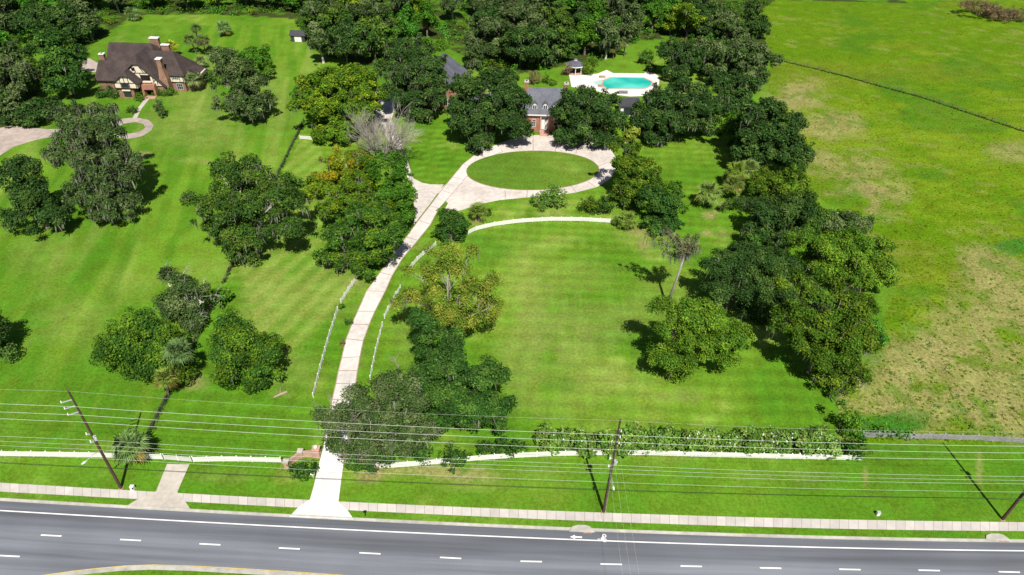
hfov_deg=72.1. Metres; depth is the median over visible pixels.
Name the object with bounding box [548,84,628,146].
oak tree
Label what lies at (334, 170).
oak tree
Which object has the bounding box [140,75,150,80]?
window
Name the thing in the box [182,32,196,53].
palm tree
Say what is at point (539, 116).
brick mansion
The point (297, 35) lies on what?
garden shed
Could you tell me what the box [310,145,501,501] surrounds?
driveway
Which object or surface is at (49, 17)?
oak tree
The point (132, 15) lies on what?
palm tree
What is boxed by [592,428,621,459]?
flowering shrub
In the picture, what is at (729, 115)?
oak tree
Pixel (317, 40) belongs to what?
mossy tree
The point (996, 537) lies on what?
storm drain
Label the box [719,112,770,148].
oak tree
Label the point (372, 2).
oak tree
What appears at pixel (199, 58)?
palm tree
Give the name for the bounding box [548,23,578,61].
oak tree
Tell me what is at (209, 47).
palm tree
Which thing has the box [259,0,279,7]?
oak tree
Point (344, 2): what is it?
broadleaf tree
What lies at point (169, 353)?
palm tree
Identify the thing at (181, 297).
oak tree
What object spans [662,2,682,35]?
broadleaf tree
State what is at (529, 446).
overhead wire
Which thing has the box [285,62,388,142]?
broadleaf tree
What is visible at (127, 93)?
window
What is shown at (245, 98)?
oak tree
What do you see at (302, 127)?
weeds
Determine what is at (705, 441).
flowering shrub
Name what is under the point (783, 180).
oak tree
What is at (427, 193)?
side drive
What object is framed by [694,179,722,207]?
palm tree
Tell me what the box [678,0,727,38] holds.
oak tree
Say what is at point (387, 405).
oak tree
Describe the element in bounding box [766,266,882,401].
oak tree
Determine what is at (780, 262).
oak tree
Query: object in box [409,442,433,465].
shrub
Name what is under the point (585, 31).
broadleaf tree
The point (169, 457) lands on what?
white gate
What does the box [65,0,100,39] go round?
mossy tree
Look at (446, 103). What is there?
window
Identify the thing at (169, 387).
wire fence
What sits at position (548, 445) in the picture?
flowering shrub
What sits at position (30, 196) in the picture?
oak tree
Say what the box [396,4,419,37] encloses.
broadleaf tree
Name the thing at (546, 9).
oak tree
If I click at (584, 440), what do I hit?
flowering shrub
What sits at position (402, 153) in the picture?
shrub
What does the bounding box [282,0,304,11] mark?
broadleaf tree
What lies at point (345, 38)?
oak tree
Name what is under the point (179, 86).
window
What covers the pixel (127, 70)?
half timbered house
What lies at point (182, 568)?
median kerb
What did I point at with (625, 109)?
window
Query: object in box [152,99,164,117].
young tree
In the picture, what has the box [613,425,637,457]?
flowering shrub
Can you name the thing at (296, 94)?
tree
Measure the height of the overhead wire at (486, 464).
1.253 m
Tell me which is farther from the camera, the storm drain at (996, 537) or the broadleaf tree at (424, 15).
the broadleaf tree at (424, 15)
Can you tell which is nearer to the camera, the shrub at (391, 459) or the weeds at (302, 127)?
the shrub at (391, 459)
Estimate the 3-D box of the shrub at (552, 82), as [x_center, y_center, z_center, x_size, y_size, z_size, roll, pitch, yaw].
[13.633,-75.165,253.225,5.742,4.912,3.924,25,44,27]
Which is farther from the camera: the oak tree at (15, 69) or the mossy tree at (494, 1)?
the mossy tree at (494, 1)
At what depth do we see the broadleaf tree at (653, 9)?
294.14 m
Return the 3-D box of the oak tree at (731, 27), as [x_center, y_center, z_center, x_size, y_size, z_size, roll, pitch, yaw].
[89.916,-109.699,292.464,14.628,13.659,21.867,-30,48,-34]
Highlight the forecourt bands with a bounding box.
[501,139,610,196]
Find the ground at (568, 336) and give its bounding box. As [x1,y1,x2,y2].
[0,0,1023,542]
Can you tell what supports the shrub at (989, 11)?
on the ground at (568, 336)
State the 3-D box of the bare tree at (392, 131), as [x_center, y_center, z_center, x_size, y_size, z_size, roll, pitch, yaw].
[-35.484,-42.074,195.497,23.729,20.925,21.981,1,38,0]
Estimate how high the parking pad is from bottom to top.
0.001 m
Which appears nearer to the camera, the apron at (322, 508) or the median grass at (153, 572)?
the median grass at (153, 572)
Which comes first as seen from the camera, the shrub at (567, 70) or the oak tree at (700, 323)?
the oak tree at (700, 323)
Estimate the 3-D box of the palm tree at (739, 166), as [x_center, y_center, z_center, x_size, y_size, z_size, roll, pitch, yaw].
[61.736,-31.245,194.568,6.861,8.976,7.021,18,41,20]
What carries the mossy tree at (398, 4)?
on the ground at (568, 336)
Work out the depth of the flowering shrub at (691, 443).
121.70 m
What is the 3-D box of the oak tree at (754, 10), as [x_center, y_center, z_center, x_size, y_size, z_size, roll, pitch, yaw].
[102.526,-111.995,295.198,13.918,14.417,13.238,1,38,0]
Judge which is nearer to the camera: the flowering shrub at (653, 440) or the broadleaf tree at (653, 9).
the flowering shrub at (653, 440)
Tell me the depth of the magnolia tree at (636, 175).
183.97 m
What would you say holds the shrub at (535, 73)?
on the ground at (568, 336)
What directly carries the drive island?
on the neighbour drive at (11, 137)
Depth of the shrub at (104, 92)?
236.41 m
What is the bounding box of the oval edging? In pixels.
[468,150,598,189]
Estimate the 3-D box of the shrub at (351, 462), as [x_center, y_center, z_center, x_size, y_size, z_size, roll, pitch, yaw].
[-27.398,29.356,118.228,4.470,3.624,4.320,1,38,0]
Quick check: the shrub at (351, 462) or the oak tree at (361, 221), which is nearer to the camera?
the shrub at (351, 462)
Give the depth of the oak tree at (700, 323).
131.72 m
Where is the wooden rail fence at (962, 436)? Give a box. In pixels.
[862,431,1023,442]
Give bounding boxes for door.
[294,36,301,41]
[541,120,547,129]
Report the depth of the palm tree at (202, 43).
266.98 m
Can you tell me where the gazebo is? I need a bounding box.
[566,58,584,75]
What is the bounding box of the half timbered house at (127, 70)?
[94,36,208,98]
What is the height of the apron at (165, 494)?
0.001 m
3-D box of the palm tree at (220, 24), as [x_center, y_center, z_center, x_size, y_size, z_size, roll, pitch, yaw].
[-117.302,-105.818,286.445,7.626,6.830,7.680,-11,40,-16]
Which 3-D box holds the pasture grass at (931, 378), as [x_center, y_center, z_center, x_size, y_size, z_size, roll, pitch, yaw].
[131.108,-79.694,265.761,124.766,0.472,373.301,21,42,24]
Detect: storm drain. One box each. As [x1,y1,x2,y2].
[569,525,594,532]
[986,533,1010,541]
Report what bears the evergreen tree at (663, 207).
on the ground at (568, 336)
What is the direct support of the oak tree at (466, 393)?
on the ground at (568, 336)
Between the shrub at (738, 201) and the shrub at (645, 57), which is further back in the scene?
the shrub at (645, 57)
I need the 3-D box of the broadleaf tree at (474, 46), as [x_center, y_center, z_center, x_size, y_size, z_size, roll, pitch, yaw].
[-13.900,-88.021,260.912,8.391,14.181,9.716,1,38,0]
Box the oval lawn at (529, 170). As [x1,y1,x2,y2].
[466,151,598,189]
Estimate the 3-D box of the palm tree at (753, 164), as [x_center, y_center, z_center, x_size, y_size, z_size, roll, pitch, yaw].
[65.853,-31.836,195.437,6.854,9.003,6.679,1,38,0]
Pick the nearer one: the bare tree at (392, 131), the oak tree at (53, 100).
the bare tree at (392, 131)
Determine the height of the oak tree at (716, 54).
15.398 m
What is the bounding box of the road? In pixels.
[0,501,1023,574]
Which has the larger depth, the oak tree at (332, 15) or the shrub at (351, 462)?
the oak tree at (332, 15)
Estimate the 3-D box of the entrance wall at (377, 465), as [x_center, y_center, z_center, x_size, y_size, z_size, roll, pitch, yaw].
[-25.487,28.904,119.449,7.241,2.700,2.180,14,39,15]
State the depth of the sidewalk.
113.09 m
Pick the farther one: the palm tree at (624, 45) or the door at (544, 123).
the palm tree at (624, 45)
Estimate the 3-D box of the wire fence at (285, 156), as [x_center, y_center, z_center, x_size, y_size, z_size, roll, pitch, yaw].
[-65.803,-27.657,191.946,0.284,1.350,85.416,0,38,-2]
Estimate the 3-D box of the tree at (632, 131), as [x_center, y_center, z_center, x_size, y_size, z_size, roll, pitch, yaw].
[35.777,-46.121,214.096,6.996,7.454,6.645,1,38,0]
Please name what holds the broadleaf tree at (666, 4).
on the ground at (568, 336)
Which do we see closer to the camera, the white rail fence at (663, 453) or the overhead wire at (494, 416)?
the overhead wire at (494, 416)
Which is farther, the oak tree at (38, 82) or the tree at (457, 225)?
the oak tree at (38, 82)
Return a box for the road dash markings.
[0,534,1019,572]
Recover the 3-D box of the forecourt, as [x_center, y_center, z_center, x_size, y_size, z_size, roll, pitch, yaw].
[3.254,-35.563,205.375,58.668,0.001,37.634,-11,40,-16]
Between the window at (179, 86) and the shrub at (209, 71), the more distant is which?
the shrub at (209, 71)
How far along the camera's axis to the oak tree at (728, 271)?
149.22 m
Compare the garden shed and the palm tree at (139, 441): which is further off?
the garden shed
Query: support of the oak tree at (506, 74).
on the ground at (568, 336)
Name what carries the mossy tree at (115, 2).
on the ground at (568, 336)
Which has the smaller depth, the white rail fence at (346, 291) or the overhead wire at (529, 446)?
the overhead wire at (529, 446)
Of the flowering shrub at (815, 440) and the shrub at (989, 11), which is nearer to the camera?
the flowering shrub at (815, 440)
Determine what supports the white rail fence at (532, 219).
on the ground at (568, 336)
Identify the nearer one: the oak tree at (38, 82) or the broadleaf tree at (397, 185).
the broadleaf tree at (397, 185)
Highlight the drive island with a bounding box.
[121,122,144,132]
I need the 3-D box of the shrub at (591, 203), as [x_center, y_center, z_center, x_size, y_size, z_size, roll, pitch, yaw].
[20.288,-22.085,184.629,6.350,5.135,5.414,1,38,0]
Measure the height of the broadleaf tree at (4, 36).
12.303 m
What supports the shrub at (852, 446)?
on the ground at (568, 336)
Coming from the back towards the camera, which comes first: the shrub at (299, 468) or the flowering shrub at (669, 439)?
the flowering shrub at (669, 439)
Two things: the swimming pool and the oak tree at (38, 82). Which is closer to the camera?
the oak tree at (38, 82)
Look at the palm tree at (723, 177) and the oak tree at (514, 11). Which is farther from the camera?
the oak tree at (514, 11)
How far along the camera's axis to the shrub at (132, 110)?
227.41 m
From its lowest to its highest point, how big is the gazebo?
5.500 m
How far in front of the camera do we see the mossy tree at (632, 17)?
286.33 m
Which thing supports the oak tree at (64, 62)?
on the ground at (568, 336)
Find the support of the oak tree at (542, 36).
on the ground at (568, 336)
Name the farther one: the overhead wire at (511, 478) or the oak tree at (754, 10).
the oak tree at (754, 10)
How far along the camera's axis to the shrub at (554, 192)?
184.70 m
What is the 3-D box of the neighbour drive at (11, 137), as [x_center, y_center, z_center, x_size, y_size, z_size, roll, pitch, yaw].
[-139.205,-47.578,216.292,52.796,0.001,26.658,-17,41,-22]
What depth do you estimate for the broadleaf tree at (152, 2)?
312.39 m
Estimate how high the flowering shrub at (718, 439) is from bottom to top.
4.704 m
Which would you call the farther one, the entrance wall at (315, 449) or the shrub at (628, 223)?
the shrub at (628, 223)
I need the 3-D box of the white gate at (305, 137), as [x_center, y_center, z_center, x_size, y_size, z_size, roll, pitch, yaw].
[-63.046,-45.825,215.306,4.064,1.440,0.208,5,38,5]
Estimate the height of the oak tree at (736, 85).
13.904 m
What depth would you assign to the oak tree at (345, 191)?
172.01 m
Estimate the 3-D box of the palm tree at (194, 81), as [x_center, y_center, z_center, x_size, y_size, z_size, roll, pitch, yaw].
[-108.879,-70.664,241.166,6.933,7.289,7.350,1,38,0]
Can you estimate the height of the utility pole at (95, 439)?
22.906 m
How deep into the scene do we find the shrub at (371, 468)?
117.28 m
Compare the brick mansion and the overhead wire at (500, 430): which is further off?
the brick mansion
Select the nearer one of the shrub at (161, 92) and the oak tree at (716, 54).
the shrub at (161, 92)
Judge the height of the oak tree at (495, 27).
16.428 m
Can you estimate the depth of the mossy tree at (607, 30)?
266.78 m
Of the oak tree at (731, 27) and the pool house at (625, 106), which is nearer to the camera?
the pool house at (625, 106)
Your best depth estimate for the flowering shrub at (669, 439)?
121.81 m
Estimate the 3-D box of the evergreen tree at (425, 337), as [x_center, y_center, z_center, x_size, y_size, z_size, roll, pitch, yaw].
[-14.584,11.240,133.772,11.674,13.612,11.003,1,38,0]
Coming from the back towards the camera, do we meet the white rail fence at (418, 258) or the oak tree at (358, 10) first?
the oak tree at (358, 10)
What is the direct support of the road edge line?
on the road
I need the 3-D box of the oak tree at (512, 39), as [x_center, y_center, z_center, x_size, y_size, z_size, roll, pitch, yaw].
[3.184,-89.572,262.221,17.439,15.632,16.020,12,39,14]
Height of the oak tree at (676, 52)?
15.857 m
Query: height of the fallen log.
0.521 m
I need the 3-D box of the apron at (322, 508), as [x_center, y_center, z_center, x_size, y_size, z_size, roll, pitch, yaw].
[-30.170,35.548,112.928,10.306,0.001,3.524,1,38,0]
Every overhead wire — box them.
[0,445,991,483]
[0,462,1023,498]
[5,389,937,431]
[7,436,1023,476]
[8,441,963,479]
[11,454,982,491]
[14,412,987,452]
[16,404,972,445]
[17,419,1000,459]
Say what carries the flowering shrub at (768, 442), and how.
on the ground at (568, 336)
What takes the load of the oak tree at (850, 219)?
on the ground at (568, 336)
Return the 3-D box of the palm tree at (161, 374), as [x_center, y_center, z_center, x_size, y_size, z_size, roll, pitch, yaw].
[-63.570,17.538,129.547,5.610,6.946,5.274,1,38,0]
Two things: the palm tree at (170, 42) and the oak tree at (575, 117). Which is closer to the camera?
the oak tree at (575, 117)
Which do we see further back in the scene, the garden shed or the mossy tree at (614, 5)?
the mossy tree at (614, 5)
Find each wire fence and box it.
[145,286,219,435]
[222,117,303,282]
[773,57,1023,129]
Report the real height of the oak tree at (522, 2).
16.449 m
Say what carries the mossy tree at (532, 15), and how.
on the ground at (568, 336)
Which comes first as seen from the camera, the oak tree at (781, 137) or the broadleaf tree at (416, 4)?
the oak tree at (781, 137)
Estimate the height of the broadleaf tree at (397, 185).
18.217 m
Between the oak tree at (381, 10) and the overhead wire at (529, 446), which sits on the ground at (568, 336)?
the oak tree at (381, 10)
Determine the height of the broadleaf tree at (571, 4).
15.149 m
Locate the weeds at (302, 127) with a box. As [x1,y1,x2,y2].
[146,61,1023,438]
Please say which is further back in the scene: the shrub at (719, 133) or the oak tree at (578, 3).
the oak tree at (578, 3)
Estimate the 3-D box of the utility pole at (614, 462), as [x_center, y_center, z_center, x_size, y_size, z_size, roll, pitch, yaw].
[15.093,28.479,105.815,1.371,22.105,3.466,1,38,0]
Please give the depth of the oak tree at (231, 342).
129.94 m
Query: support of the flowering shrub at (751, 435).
on the ground at (568, 336)
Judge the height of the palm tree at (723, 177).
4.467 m
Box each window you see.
[121,83,128,87]
[123,91,131,96]
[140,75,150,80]
[176,84,183,88]
[443,99,449,105]
[624,108,632,114]
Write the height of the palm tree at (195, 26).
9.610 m
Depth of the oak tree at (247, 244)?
158.56 m
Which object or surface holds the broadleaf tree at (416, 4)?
on the ground at (568, 336)
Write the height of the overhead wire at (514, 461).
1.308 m
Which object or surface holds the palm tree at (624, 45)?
on the ground at (568, 336)
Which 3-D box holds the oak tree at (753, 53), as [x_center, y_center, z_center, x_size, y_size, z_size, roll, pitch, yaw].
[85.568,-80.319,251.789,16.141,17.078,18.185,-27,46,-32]
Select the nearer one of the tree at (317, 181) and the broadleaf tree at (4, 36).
the tree at (317, 181)
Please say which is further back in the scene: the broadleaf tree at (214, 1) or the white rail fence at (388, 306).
the broadleaf tree at (214, 1)
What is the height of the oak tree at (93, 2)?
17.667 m
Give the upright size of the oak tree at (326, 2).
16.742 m
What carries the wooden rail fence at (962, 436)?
on the ground at (568, 336)
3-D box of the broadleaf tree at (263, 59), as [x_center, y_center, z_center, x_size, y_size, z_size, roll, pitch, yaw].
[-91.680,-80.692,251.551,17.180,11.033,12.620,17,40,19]
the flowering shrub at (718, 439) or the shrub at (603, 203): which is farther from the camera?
the shrub at (603, 203)
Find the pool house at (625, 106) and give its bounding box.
[619,97,639,115]
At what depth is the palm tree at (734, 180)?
188.68 m
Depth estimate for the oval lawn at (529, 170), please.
203.24 m
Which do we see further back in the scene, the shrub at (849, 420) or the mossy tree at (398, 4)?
the mossy tree at (398, 4)
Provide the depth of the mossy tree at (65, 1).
278.06 m
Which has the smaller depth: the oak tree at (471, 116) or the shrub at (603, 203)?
the shrub at (603, 203)
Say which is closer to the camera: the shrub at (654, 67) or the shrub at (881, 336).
the shrub at (881, 336)
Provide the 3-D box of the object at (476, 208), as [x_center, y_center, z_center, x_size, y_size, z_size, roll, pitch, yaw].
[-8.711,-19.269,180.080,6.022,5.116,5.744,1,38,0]
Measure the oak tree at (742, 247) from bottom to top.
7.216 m
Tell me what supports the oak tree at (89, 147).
on the ground at (568, 336)
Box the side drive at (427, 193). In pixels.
[375,93,443,223]
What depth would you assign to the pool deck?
258.76 m
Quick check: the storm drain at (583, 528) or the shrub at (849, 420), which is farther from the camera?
the shrub at (849, 420)
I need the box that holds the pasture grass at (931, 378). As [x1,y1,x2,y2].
[763,0,1023,442]
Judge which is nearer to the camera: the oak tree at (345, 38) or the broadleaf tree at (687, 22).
the oak tree at (345, 38)
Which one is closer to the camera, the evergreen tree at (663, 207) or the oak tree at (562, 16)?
the evergreen tree at (663, 207)
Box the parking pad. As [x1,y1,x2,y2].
[81,58,97,71]
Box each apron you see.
[129,464,190,510]
[289,500,351,518]
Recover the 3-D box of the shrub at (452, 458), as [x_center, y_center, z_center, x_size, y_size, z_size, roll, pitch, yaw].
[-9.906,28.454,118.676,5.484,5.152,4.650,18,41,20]
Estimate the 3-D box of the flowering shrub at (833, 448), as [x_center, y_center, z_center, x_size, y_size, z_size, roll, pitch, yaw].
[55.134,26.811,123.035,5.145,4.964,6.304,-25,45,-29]
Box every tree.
[0,0,21,34]
[0,30,11,49]
[0,37,45,99]
[0,85,23,123]
[0,98,46,127]
[0,154,74,235]
[0,309,20,362]
[7,0,94,43]
[8,0,30,32]
[22,54,47,89]
[23,28,91,94]
[36,0,62,7]
[37,95,64,115]
[39,98,144,224]
[62,0,90,20]
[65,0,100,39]
[81,0,103,11]
[88,306,188,382]
[105,0,124,12]
[109,426,150,466]
[122,7,141,20]
[145,0,157,9]
[151,260,223,335]
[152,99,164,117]
[152,365,181,395]
[160,336,194,379]
[164,39,178,51]
[178,149,310,267]
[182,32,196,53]
[184,71,204,91]
[190,23,201,46]
[194,33,210,54]
[194,55,209,66]
[205,45,278,121]
[206,45,215,53]
[206,308,284,394]
[208,0,219,7]
[215,20,231,35]
[233,43,274,75]
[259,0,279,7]
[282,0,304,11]
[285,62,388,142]
[289,73,314,106]
[299,0,326,38]
[301,164,399,226]
[301,176,324,200]
[305,0,332,5]
[306,27,333,63]
[310,145,374,180]
[310,356,443,462]
[313,195,410,279]
[316,4,354,41]
[326,18,361,63]
[337,0,360,17]
[340,0,371,32]
[340,99,423,158]
[352,15,392,63]
[357,148,417,227]
[359,0,383,16]
[368,2,394,28]
[372,32,448,122]
[387,241,506,339]
[391,0,414,11]
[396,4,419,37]
[405,305,465,374]
[410,0,430,11]
[410,0,438,36]
[411,343,518,434]
[430,208,471,246]
[440,0,463,19]
[444,72,534,155]
[448,68,475,105]
[463,27,485,68]
[465,0,485,10]
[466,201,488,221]
[468,1,511,34]
[476,16,509,60]
[478,66,519,84]
[484,0,505,5]
[497,2,527,31]
[498,26,540,67]
[504,0,531,6]
[522,0,548,29]
[524,25,560,66]
[533,0,562,18]
[547,8,575,32]
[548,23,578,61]
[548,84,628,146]
[564,0,581,14]
[569,3,595,30]
[573,16,601,54]
[575,0,605,43]
[575,0,608,8]
[595,12,620,58]
[603,136,667,209]
[607,0,625,15]
[608,44,617,58]
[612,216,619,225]
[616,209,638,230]
[619,1,645,40]
[620,37,631,55]
[620,123,640,142]
[625,0,649,4]
[628,75,732,146]
[634,182,684,235]
[640,0,664,33]
[643,225,701,299]
[644,294,757,383]
[654,35,707,78]
[662,0,681,13]
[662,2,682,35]
[664,180,688,212]
[676,2,707,39]
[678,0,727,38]
[691,35,744,82]
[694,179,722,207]
[697,248,775,325]
[702,68,762,113]
[706,4,749,39]
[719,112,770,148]
[720,110,737,140]
[720,240,765,266]
[721,171,730,185]
[722,160,747,181]
[722,175,745,199]
[726,37,784,90]
[728,228,768,253]
[729,96,815,171]
[740,0,772,37]
[740,159,760,177]
[740,193,819,249]
[745,238,804,307]
[747,163,812,206]
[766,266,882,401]
[782,187,833,230]
[782,226,900,289]
[815,208,876,234]
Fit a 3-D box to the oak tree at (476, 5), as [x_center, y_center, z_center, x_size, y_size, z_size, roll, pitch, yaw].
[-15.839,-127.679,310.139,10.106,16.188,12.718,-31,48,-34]
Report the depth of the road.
107.89 m
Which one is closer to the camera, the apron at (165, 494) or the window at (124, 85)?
the apron at (165, 494)
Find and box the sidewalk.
[0,483,1023,530]
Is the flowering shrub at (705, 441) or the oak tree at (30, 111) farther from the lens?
the oak tree at (30, 111)
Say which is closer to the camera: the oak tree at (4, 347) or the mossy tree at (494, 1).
the oak tree at (4, 347)
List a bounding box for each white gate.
[162,454,191,461]
[299,135,311,139]
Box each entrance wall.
[282,445,320,468]
[341,452,379,471]
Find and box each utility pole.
[60,390,123,489]
[601,419,621,513]
[999,491,1023,520]
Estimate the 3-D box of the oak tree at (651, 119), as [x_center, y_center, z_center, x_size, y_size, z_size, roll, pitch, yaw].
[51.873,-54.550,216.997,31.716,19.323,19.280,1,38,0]
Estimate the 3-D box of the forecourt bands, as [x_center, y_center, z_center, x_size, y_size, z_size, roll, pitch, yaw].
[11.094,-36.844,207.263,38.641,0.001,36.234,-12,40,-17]
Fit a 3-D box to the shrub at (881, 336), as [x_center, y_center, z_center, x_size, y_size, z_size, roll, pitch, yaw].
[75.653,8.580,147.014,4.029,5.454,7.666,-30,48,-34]
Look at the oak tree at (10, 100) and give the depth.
216.39 m
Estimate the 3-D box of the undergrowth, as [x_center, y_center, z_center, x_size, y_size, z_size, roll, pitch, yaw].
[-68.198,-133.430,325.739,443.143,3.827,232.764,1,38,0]
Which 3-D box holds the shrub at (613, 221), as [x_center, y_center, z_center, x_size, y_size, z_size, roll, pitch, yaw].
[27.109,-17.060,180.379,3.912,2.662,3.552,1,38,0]
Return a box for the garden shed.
[289,30,307,41]
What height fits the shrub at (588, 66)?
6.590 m
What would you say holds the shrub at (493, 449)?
on the ground at (568, 336)
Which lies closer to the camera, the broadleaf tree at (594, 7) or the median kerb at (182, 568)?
the median kerb at (182, 568)
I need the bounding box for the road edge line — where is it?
[0,510,1023,550]
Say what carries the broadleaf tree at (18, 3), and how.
on the ground at (568, 336)
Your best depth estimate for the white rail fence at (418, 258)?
167.19 m
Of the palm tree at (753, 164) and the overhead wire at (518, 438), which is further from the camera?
the palm tree at (753, 164)
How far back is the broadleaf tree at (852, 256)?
154.83 m
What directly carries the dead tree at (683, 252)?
on the ground at (568, 336)
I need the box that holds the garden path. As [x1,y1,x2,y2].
[133,99,148,117]
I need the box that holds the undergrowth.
[3,0,771,94]
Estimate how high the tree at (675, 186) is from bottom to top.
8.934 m
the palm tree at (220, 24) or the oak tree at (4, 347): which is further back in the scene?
the palm tree at (220, 24)
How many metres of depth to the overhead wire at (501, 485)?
110.53 m
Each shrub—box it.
[96,84,119,98]
[126,104,138,113]
[133,91,145,100]
[151,87,177,95]
[162,354,197,392]
[202,70,212,83]
[208,287,232,305]
[284,457,318,480]
[337,450,361,472]
[345,319,353,325]
[354,449,385,473]
[379,455,395,467]
[387,147,409,166]
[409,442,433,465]
[437,440,472,473]
[476,434,528,458]
[528,70,544,84]
[531,182,568,210]
[535,421,563,455]
[542,71,557,85]
[557,425,580,451]
[561,62,571,74]
[575,425,596,458]
[577,195,598,214]
[580,59,598,74]
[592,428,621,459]
[595,195,614,213]
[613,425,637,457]
[625,421,651,456]
[636,48,654,63]
[644,423,671,451]
[645,61,656,70]
[657,423,684,451]
[671,428,706,453]
[691,426,719,453]
[696,130,724,135]
[706,426,733,450]
[716,193,763,213]
[723,429,754,456]
[739,425,766,453]
[756,425,782,453]
[774,429,800,455]
[788,427,813,455]
[803,427,830,456]
[811,423,844,460]
[834,398,863,439]
[844,435,873,460]
[851,410,914,440]
[861,314,890,345]
[957,0,1023,23]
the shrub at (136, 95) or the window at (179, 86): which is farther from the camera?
the window at (179, 86)
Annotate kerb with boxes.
[0,498,1023,542]
[47,564,336,574]
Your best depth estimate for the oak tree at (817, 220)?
174.90 m
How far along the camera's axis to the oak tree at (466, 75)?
232.97 m
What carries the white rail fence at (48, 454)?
on the ground at (568, 336)
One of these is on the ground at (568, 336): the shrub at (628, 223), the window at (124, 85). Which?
the shrub at (628, 223)
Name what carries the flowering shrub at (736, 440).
on the ground at (568, 336)
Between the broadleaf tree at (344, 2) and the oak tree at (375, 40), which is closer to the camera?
the oak tree at (375, 40)
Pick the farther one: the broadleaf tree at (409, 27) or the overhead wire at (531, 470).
the broadleaf tree at (409, 27)
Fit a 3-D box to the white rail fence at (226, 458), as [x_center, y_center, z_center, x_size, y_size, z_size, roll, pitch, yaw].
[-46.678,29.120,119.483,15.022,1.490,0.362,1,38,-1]
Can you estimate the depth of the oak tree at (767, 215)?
169.91 m
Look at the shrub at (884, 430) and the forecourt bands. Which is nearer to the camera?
the shrub at (884, 430)
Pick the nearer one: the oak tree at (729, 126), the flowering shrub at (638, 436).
the flowering shrub at (638, 436)
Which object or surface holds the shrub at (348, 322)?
on the ground at (568, 336)
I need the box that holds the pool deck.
[569,70,658,95]
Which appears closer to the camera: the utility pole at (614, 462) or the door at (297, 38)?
the utility pole at (614, 462)
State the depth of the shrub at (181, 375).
131.19 m
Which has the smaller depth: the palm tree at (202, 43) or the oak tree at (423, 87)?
the oak tree at (423, 87)
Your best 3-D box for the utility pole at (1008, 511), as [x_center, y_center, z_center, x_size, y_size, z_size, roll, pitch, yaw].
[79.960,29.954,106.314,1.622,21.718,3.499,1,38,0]
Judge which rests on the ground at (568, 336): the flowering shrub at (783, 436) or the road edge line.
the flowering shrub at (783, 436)
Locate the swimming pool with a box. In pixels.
[594,77,652,88]
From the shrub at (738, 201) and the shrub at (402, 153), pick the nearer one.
the shrub at (738, 201)
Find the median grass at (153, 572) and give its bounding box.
[84,570,254,574]
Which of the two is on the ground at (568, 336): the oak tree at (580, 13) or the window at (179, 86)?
the oak tree at (580, 13)
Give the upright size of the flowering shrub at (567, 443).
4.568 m
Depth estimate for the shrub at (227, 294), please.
151.87 m
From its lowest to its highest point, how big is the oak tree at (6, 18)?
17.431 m
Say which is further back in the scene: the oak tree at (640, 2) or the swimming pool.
the oak tree at (640, 2)
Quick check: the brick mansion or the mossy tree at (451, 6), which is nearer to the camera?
the brick mansion
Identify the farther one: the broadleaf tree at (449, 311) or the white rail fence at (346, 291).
the white rail fence at (346, 291)
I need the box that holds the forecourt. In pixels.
[437,135,614,210]
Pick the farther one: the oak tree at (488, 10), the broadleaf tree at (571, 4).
the broadleaf tree at (571, 4)
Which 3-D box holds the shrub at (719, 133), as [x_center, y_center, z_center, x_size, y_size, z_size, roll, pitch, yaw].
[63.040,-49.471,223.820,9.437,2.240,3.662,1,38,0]
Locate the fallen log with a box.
[274,387,287,397]
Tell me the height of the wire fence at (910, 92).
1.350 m
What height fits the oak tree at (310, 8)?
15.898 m
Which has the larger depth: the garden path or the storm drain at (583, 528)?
the garden path
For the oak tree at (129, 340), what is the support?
on the ground at (568, 336)
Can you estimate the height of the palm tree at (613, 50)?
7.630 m
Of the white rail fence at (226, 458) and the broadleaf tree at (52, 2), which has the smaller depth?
the white rail fence at (226, 458)
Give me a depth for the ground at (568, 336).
155.60 m
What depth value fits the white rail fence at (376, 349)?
141.48 m
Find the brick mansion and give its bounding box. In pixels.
[422,52,609,135]
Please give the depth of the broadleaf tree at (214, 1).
312.09 m
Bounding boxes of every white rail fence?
[0,450,163,459]
[191,455,281,462]
[312,306,337,397]
[340,277,356,302]
[369,321,382,379]
[379,450,862,467]
[384,284,400,318]
[410,241,435,266]
[468,216,610,233]
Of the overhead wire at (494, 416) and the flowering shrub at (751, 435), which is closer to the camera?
the overhead wire at (494, 416)
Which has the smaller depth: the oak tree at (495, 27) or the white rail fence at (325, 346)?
the white rail fence at (325, 346)
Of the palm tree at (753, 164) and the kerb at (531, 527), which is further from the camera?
the palm tree at (753, 164)
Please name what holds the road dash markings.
on the road
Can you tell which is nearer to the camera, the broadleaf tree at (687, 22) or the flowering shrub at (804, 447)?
the flowering shrub at (804, 447)
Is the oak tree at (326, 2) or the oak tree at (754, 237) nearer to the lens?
the oak tree at (754, 237)
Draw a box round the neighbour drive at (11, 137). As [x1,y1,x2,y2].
[0,118,152,154]
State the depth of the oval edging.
199.16 m

